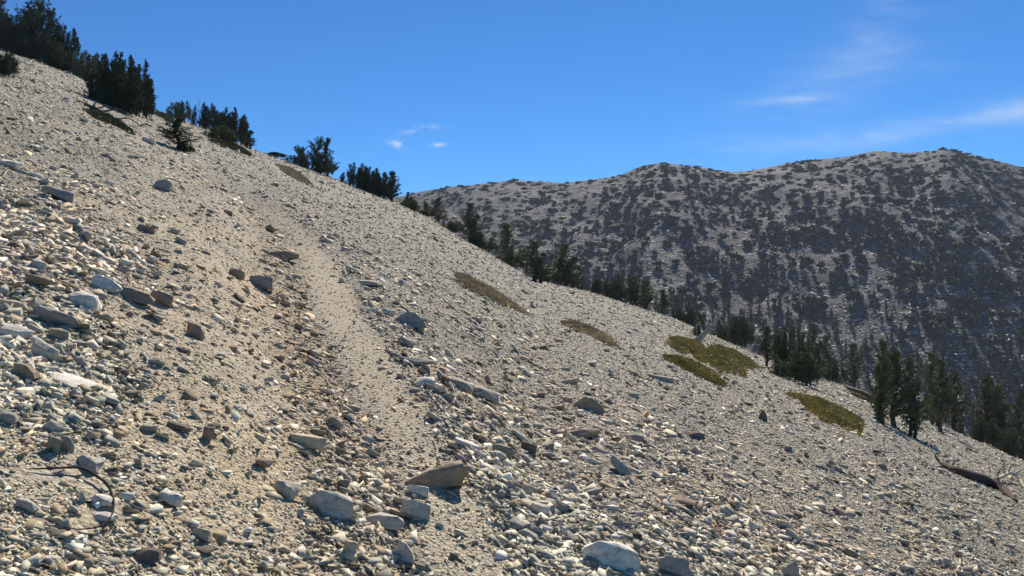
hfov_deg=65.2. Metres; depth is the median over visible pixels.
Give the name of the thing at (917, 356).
pine tree
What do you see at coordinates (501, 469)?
rock
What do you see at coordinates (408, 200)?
pine tree
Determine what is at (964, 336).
pine tree
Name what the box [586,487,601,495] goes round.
rock
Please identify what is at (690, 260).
pine tree
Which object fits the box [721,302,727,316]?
pine tree
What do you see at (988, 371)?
pine tree
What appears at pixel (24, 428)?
rock
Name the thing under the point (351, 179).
pine tree
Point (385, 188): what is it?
pine tree
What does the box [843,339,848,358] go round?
pine tree
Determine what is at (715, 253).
pine tree
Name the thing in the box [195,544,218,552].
rock
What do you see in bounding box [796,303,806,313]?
pine tree
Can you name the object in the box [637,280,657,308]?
pine tree
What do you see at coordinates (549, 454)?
rock
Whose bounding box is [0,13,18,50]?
pine tree
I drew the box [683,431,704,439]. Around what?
rock
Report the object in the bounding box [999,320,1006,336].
pine tree
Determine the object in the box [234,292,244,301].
rock
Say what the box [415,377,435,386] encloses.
rock
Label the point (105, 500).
rock
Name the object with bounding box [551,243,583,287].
pine tree
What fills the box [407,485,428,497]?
rock
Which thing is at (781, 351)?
pine tree
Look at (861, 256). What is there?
pine tree
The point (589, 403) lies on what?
rock
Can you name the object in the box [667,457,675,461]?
rock
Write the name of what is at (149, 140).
rock
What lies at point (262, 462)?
rock
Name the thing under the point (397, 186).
pine tree
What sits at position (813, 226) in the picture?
pine tree
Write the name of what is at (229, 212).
rock
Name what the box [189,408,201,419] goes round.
rock
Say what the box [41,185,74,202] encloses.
rock
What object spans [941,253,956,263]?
pine tree
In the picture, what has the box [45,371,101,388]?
rock
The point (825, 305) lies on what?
pine tree
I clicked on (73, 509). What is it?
rock
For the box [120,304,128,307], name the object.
rock
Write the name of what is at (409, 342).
rock
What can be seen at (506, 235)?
pine tree
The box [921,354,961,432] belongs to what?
pine tree
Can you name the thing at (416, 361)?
rock
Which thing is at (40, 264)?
rock
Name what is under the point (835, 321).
pine tree
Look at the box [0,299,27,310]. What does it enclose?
rock
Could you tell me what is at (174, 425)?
rock
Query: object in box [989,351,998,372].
pine tree
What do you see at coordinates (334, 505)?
rock
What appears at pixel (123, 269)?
rock
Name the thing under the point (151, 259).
rock
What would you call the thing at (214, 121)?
pine tree
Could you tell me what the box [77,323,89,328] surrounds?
rock
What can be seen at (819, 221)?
pine tree
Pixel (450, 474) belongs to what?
rock
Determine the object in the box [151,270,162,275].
rock
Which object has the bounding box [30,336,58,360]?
rock
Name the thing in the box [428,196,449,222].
pine tree
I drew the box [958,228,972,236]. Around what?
pine tree
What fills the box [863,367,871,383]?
pine tree
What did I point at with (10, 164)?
rock
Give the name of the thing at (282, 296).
rock
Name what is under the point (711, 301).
pine tree
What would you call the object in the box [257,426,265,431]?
rock
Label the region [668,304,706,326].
pine tree
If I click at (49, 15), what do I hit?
pine tree
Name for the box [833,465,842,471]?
rock
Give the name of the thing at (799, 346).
pine tree
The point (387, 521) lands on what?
rock
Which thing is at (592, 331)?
mat shrub
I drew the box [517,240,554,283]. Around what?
pine tree
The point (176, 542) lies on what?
rock
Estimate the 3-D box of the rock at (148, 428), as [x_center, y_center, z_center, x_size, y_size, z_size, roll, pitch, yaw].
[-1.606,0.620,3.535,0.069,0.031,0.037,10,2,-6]
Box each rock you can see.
[0,159,23,168]
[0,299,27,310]
[0,325,34,337]
[0,410,18,424]
[2,315,13,319]
[11,363,41,379]
[16,498,39,512]
[18,427,31,430]
[23,403,35,409]
[24,274,52,285]
[29,566,36,573]
[30,259,46,269]
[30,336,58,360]
[32,305,77,328]
[39,178,49,182]
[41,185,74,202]
[43,419,62,431]
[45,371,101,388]
[46,435,62,454]
[48,328,68,340]
[52,470,65,474]
[61,435,74,451]
[68,291,101,311]
[68,505,77,512]
[70,173,79,178]
[74,358,91,367]
[75,399,86,403]
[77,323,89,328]
[78,455,104,472]
[91,422,103,426]
[91,494,118,506]
[92,274,122,292]
[93,512,118,520]
[94,439,104,443]
[98,312,115,321]
[107,421,119,425]
[108,331,116,337]
[112,428,123,439]
[115,403,123,413]
[117,394,125,400]
[118,266,128,271]
[118,339,127,348]
[120,251,131,259]
[120,287,155,304]
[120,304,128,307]
[125,311,134,315]
[133,547,161,563]
[136,269,145,273]
[136,329,144,334]
[136,338,144,342]
[138,224,154,234]
[140,425,156,431]
[141,382,149,388]
[142,137,155,144]
[146,255,158,262]
[149,359,165,364]
[150,290,173,307]
[150,329,162,335]
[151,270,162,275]
[153,315,164,321]
[153,394,165,400]
[154,179,172,190]
[158,454,166,458]
[158,488,183,507]
[166,420,190,431]
[169,227,180,234]
[171,540,183,544]
[174,249,182,253]
[175,236,186,244]
[186,322,204,339]
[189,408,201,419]
[192,528,212,541]
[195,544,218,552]
[202,426,214,439]
[217,353,225,357]
[224,209,232,215]
[225,362,236,368]
[229,268,244,279]
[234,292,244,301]
[240,557,245,563]
[244,470,252,475]
[249,275,273,289]
[252,332,259,337]
[255,457,272,467]
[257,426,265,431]
[259,258,266,263]
[263,377,274,381]
[265,224,274,232]
[269,251,299,260]
[272,481,300,499]
[276,294,285,298]
[290,432,326,450]
[292,400,300,404]
[307,349,320,356]
[308,490,353,519]
[336,479,350,486]
[343,539,357,553]
[359,280,379,285]
[366,512,404,529]
[369,308,395,314]
[391,540,413,563]
[394,357,434,364]
[396,311,425,328]
[398,337,415,346]
[399,500,430,519]
[404,460,467,488]
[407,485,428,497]
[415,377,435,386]
[448,377,472,392]
[455,437,481,451]
[473,384,499,404]
[484,375,491,384]
[488,412,502,423]
[492,444,515,456]
[492,465,504,471]
[517,528,538,540]
[521,441,536,453]
[522,368,531,376]
[530,502,550,513]
[536,392,545,396]
[539,452,555,456]
[542,427,557,433]
[555,405,565,409]
[555,498,569,513]
[555,526,566,532]
[561,378,578,383]
[563,481,577,490]
[567,428,600,438]
[573,396,604,413]
[583,541,640,570]
[584,458,597,462]
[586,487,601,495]
[587,360,596,364]
[599,521,609,527]
[608,488,621,494]
[610,455,631,474]
[625,433,643,440]
[625,476,633,482]
[626,391,638,398]
[629,371,638,376]
[642,419,651,423]
[647,374,675,382]
[658,556,689,575]
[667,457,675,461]
[672,497,697,505]
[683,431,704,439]
[758,409,767,420]
[781,561,798,575]
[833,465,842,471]
[872,537,881,541]
[876,463,886,470]
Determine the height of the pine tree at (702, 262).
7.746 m
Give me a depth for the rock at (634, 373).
13.89 m
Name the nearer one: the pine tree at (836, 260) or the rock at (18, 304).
the rock at (18, 304)
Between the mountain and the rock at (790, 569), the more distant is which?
the mountain
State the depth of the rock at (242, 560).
2.96 m
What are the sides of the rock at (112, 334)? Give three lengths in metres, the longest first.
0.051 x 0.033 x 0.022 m
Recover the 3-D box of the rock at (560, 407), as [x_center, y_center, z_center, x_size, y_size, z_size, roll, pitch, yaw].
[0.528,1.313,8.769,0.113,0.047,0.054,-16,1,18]
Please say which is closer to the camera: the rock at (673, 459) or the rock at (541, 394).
the rock at (673, 459)
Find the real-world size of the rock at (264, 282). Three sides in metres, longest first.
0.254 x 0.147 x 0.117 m
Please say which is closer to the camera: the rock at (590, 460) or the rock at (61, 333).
the rock at (61, 333)
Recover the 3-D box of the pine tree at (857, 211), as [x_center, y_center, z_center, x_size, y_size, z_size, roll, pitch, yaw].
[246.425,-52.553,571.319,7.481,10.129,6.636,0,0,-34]
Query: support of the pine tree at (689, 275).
on the mountain
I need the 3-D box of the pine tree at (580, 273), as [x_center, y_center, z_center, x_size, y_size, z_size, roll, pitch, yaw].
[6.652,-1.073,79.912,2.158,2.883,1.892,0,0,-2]
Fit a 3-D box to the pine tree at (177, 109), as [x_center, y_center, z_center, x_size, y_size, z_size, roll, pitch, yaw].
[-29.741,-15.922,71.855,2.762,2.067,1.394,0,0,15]
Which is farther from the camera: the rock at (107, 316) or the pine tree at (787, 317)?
the pine tree at (787, 317)
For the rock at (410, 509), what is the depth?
4.10 m
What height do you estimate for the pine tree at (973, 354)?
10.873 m
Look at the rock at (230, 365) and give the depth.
5.11 m
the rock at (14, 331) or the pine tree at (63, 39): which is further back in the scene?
the pine tree at (63, 39)
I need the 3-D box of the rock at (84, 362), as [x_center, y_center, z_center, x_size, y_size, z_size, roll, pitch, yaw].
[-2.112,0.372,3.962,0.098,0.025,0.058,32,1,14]
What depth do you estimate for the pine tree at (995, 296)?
446.08 m
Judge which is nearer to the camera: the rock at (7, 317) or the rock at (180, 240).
the rock at (7, 317)
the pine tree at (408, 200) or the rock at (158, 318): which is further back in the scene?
the pine tree at (408, 200)
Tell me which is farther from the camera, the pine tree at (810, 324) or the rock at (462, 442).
the pine tree at (810, 324)
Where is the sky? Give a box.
[1,0,1023,197]
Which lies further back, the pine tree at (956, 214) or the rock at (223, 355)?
the pine tree at (956, 214)
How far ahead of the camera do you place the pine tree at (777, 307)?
455.62 m
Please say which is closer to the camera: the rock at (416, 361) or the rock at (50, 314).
the rock at (50, 314)
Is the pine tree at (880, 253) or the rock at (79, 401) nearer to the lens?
the rock at (79, 401)
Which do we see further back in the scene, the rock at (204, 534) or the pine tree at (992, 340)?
the pine tree at (992, 340)
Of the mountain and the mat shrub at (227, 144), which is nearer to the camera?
the mat shrub at (227, 144)
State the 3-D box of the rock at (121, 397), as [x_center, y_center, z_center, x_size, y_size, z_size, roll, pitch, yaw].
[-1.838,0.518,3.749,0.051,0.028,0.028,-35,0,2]
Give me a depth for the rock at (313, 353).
6.69 m
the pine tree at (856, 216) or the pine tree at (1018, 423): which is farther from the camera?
the pine tree at (856, 216)
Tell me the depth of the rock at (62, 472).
2.87 m
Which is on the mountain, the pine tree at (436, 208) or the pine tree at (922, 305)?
the pine tree at (922, 305)
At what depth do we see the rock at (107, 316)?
4.83 m
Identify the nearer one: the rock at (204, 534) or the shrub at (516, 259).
the rock at (204, 534)
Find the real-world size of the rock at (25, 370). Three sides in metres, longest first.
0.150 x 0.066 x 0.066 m
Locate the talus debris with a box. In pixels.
[393,149,1023,434]
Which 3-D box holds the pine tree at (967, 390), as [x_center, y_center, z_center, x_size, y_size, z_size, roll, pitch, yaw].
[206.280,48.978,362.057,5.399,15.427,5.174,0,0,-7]
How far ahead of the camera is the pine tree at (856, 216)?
567.30 m
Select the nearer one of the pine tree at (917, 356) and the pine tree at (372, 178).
the pine tree at (372, 178)
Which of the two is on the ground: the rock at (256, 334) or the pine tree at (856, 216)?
the rock at (256, 334)
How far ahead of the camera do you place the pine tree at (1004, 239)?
517.39 m
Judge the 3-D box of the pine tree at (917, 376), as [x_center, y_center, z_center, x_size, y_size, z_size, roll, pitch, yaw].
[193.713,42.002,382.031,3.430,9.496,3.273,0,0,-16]
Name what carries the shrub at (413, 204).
on the ground
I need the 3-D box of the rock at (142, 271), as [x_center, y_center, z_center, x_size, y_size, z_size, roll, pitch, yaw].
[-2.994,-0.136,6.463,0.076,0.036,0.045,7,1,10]
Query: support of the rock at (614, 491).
on the ground
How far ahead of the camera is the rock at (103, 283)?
5.52 m
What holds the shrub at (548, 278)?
on the ground
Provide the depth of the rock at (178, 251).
7.64 m
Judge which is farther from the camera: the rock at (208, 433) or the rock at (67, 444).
the rock at (208, 433)
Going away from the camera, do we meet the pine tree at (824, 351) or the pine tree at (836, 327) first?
the pine tree at (824, 351)
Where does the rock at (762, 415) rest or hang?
on the ground
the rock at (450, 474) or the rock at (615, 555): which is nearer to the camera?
the rock at (615, 555)
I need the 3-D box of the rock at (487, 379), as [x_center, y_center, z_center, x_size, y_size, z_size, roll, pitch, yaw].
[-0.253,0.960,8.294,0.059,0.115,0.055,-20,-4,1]
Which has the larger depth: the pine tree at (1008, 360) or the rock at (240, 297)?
the pine tree at (1008, 360)
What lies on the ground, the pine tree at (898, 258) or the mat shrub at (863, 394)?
the mat shrub at (863, 394)
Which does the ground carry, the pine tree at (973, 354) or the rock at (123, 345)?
the rock at (123, 345)
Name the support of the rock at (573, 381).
on the ground
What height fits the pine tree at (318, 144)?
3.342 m
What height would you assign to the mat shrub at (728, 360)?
2.196 m
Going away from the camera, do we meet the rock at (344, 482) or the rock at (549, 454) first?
the rock at (344, 482)
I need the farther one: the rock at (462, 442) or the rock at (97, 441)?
the rock at (462, 442)
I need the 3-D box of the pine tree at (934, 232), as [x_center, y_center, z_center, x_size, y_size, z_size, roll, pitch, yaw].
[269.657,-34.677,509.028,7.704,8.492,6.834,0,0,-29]
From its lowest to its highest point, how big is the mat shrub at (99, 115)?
1.574 m
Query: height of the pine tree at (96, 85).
2.386 m
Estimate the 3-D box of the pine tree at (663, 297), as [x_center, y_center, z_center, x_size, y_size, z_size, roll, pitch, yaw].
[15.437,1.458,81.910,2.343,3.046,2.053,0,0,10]
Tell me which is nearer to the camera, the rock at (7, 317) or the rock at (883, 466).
the rock at (7, 317)
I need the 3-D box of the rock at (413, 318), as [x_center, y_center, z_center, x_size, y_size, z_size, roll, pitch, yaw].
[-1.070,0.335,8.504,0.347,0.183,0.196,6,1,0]
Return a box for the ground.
[0,50,1023,575]
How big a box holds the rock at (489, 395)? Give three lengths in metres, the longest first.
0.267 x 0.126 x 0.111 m
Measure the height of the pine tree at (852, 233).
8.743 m
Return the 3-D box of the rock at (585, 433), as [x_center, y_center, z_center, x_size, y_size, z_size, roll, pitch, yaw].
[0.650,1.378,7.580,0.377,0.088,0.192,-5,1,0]
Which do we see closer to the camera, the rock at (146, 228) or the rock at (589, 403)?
the rock at (146, 228)
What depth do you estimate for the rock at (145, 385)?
4.06 m
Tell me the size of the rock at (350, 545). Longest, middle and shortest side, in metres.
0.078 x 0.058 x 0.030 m
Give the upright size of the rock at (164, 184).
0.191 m
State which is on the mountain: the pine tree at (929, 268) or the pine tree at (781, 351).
the pine tree at (929, 268)
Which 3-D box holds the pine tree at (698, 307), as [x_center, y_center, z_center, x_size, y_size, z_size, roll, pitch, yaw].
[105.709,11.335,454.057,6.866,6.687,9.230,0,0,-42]
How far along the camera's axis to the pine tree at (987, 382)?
77.86 m
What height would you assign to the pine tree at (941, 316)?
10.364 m
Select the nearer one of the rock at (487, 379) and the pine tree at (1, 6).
the rock at (487, 379)
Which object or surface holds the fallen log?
on the ground
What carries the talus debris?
on the mountain
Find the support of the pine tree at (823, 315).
on the mountain
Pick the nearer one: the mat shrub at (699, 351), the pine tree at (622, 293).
the mat shrub at (699, 351)
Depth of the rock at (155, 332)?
4.98 m
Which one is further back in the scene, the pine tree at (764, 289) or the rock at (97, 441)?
the pine tree at (764, 289)
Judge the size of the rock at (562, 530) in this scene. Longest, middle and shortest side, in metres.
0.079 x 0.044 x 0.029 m
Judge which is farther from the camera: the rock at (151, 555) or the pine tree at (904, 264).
the pine tree at (904, 264)
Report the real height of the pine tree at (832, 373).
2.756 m
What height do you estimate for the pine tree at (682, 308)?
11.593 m
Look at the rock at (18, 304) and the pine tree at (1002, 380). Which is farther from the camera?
the pine tree at (1002, 380)
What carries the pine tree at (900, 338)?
on the mountain
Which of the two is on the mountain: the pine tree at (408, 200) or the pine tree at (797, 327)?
the pine tree at (797, 327)
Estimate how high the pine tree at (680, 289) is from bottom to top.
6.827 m
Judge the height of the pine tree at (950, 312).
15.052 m
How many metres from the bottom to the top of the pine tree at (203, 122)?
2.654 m
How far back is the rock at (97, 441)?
3.20 m
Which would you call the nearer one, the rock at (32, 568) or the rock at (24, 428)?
the rock at (32, 568)
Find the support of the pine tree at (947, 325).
on the mountain
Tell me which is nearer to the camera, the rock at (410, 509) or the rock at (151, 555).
the rock at (151, 555)
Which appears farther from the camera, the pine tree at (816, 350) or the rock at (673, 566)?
the pine tree at (816, 350)
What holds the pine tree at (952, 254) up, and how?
on the mountain
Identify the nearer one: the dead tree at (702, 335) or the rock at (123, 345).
the rock at (123, 345)
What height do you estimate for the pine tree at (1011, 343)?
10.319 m
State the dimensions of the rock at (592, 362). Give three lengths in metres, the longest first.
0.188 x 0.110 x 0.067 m
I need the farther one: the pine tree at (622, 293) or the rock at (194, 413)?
the pine tree at (622, 293)
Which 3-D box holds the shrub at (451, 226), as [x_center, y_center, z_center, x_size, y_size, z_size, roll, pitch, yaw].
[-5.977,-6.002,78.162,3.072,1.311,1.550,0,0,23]
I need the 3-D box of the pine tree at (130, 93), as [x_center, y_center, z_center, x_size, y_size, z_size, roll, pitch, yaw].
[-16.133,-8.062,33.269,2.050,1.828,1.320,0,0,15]
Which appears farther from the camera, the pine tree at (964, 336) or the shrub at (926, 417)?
the pine tree at (964, 336)
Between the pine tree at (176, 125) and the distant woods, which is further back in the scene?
the distant woods
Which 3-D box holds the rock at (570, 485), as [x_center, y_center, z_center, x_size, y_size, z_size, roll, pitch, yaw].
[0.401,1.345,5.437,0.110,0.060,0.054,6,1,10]
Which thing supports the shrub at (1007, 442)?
on the ground
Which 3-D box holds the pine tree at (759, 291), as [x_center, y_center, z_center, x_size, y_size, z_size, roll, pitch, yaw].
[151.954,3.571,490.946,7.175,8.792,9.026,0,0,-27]
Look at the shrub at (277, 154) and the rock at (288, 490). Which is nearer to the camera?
the rock at (288, 490)
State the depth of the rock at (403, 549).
3.65 m
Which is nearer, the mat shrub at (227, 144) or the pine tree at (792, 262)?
the mat shrub at (227, 144)
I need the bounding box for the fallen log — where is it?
[934,452,1017,501]
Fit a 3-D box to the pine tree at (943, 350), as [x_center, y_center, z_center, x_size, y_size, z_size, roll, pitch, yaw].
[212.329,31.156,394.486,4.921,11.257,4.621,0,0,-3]
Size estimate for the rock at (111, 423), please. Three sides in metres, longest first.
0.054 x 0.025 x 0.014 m
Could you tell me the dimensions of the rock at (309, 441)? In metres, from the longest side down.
0.208 x 0.097 x 0.071 m
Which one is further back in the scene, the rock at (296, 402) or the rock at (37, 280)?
the rock at (296, 402)
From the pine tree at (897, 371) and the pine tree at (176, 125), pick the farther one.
the pine tree at (897, 371)
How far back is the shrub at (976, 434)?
67.96 m
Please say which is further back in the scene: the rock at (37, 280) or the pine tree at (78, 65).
the pine tree at (78, 65)
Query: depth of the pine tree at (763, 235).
572.94 m
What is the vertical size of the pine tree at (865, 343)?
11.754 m
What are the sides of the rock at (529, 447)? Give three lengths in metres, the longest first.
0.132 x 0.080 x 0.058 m
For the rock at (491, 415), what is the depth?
6.35 m
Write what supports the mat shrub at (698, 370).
on the ground
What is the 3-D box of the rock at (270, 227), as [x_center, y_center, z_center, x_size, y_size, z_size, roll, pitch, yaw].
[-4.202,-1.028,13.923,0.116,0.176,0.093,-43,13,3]
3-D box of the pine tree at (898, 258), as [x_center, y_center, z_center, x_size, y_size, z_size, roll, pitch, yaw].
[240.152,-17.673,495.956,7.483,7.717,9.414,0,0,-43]
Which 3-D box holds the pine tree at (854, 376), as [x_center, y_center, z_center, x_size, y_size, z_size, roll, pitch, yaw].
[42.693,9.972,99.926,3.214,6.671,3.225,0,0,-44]
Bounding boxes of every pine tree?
[0,0,11,28]
[0,9,43,60]
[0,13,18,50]
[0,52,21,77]
[3,31,70,67]
[8,0,63,61]
[45,24,80,73]
[45,49,75,72]
[71,50,102,78]
[81,53,127,108]
[101,73,149,116]
[102,51,139,114]
[118,59,157,118]
[155,116,199,147]
[165,100,191,120]
[189,101,219,130]
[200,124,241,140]
[209,107,239,130]
[216,111,250,146]
[237,124,256,148]
[292,136,324,169]
[315,136,339,176]
[339,162,371,188]
[353,166,380,194]
[367,172,394,200]
[387,170,401,201]
[404,192,411,206]
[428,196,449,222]
[457,202,485,239]
[495,222,518,260]
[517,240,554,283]
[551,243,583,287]
[569,263,587,288]
[606,273,649,307]
[608,239,617,246]
[624,232,635,240]
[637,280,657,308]
[653,289,673,314]
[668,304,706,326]
[671,295,684,303]
[672,294,685,304]
[676,285,685,292]
[679,297,684,311]
[681,231,692,238]
[682,248,696,257]
[683,256,697,264]
[684,271,695,280]
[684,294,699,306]
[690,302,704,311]
[691,277,701,286]
[697,257,705,265]
[699,219,707,228]
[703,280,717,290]
[707,295,714,307]
[710,249,720,258]
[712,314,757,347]
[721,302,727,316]
[725,298,730,311]
[738,276,748,285]
[747,301,754,321]
[748,268,759,277]
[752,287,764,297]
[757,324,773,365]
[758,286,768,292]
[759,229,766,239]
[766,212,776,221]
[766,350,826,385]
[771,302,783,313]
[771,325,796,371]
[775,222,784,230]
[785,313,789,327]
[786,254,797,267]
[786,316,794,326]
[789,233,801,242]
[789,330,811,369]
[795,320,800,336]
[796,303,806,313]
[796,313,803,329]
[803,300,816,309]
[804,256,814,265]
[804,327,828,375]
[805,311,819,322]
[806,293,816,302]
[806,317,812,331]
[808,223,816,233]
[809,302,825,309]
[814,216,825,227]
[817,301,827,309]
[819,307,827,324]
[820,334,835,377]
[826,271,839,278]
[831,256,843,263]
[832,232,844,240]
[832,316,839,333]
[833,326,839,338]
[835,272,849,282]
[838,347,844,367]
[841,341,866,387]
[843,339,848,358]
[847,228,859,238]
[848,247,862,257]
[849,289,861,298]
[851,212,861,220]
[852,208,860,216]
[857,253,867,260]
[860,345,866,362]
[861,334,869,352]
[862,381,867,390]
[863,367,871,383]
[864,346,872,363]
[866,338,897,423]
[874,248,889,257]
[876,347,915,426]
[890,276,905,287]
[891,254,905,262]
[894,329,910,339]
[894,354,926,438]
[895,227,905,234]
[896,261,906,266]
[897,324,904,343]
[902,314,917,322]
[903,258,911,267]
[913,239,927,246]
[914,344,920,363]
[914,367,919,380]
[916,300,929,308]
[918,263,934,272]
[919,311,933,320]
[919,351,945,426]
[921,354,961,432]
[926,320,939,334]
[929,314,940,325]
[930,227,940,236]
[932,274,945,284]
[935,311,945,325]
[938,340,947,357]
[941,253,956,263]
[943,306,951,329]
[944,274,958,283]
[944,368,970,430]
[945,251,954,262]
[945,306,954,330]
[951,209,961,218]
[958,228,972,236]
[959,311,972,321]
[960,326,968,343]
[961,379,973,406]
[963,224,976,231]
[963,400,970,415]
[966,373,1001,444]
[969,341,977,359]
[974,360,982,382]
[983,383,1011,448]
[986,333,999,345]
[987,367,993,380]
[989,292,1002,300]
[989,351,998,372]
[991,268,1005,276]
[995,234,1011,243]
[996,282,1006,292]
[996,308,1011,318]
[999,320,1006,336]
[1000,375,1008,401]
[1002,384,1023,457]
[1004,358,1011,371]
[1007,335,1013,351]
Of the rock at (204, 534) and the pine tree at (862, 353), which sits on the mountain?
the pine tree at (862, 353)
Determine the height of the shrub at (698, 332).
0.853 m
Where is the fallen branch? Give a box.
[995,458,1023,486]
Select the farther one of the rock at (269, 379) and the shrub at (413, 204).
the shrub at (413, 204)
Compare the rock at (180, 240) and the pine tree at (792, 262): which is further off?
the pine tree at (792, 262)
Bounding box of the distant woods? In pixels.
[396,147,1023,455]
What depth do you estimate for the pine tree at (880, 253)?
508.04 m
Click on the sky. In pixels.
(436, 94)
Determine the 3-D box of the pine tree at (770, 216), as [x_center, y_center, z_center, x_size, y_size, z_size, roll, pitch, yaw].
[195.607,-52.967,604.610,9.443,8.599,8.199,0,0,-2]
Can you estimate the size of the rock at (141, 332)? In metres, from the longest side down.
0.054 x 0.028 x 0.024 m
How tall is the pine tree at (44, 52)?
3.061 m
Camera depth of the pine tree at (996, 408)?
76.14 m
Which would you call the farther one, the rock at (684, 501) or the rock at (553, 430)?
the rock at (553, 430)
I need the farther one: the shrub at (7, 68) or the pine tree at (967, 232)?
the pine tree at (967, 232)
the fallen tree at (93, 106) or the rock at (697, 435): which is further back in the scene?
the fallen tree at (93, 106)
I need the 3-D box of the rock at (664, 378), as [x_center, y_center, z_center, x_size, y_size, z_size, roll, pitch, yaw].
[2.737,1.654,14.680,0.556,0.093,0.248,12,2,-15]
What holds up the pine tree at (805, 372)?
on the ground
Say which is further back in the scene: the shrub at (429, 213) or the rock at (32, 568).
the shrub at (429, 213)
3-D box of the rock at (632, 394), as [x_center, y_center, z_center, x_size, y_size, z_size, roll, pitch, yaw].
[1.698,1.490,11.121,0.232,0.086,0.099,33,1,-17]
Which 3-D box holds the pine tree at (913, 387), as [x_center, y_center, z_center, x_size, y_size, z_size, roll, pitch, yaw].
[14.629,4.052,29.241,1.189,3.307,1.105,0,0,5]
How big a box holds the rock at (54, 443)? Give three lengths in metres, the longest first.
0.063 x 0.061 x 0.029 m
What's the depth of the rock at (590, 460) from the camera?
6.60 m
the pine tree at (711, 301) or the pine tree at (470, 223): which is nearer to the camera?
the pine tree at (470, 223)
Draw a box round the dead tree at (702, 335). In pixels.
[695,311,722,341]
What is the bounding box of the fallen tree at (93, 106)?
[76,95,140,131]
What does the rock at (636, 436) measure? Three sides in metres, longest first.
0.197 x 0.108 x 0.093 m
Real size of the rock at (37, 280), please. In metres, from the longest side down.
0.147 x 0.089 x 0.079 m
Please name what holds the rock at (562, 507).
on the ground
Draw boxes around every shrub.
[82,108,135,134]
[153,110,174,123]
[175,141,195,151]
[207,136,252,158]
[266,152,287,157]
[274,163,313,184]
[283,155,317,166]
[301,160,339,174]
[399,199,430,211]
[418,209,444,216]
[441,220,465,232]
[451,271,531,315]
[467,235,500,251]
[497,247,528,269]
[531,266,562,284]
[560,319,624,348]
[576,278,612,295]
[660,353,732,387]
[664,335,717,367]
[692,324,704,335]
[704,343,759,376]
[784,391,872,437]
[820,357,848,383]
[844,386,874,403]
[914,401,953,422]
[955,415,1000,446]
[992,427,1023,458]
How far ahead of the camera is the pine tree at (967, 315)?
425.63 m
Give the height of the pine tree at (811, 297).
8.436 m
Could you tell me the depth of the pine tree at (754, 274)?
515.11 m
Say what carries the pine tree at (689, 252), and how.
on the mountain
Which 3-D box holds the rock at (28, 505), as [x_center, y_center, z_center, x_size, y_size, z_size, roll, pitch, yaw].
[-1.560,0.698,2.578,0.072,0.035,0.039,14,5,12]
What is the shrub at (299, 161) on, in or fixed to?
on the ground
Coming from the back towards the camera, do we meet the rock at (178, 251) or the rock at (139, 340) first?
the rock at (178, 251)
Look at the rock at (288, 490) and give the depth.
3.69 m
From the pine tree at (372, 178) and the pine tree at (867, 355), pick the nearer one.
the pine tree at (372, 178)
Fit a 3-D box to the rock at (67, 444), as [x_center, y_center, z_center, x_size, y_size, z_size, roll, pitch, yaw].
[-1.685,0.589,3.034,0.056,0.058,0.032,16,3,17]
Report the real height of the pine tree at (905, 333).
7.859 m
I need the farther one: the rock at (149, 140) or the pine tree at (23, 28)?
the pine tree at (23, 28)
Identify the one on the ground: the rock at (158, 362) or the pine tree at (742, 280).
the rock at (158, 362)
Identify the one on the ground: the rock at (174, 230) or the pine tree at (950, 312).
the rock at (174, 230)
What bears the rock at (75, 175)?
on the ground
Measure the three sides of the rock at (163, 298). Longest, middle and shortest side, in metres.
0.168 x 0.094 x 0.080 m
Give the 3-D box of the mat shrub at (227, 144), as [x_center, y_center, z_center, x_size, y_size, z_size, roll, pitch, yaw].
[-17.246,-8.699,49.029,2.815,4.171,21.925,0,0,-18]
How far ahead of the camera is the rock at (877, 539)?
7.83 m
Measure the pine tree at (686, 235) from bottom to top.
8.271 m
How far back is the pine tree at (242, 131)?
65.69 m
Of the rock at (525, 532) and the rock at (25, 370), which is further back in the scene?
the rock at (525, 532)
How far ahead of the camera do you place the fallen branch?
25.32 m
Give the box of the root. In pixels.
[29,466,114,529]
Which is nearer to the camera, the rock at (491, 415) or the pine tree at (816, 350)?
the rock at (491, 415)
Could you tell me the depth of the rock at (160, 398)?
3.93 m
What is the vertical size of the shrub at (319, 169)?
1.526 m
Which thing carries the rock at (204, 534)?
on the ground
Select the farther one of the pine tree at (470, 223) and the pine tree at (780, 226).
the pine tree at (780, 226)
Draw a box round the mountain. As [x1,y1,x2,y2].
[393,150,1023,446]
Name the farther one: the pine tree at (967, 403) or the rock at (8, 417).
the pine tree at (967, 403)
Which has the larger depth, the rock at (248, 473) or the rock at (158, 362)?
the rock at (158, 362)

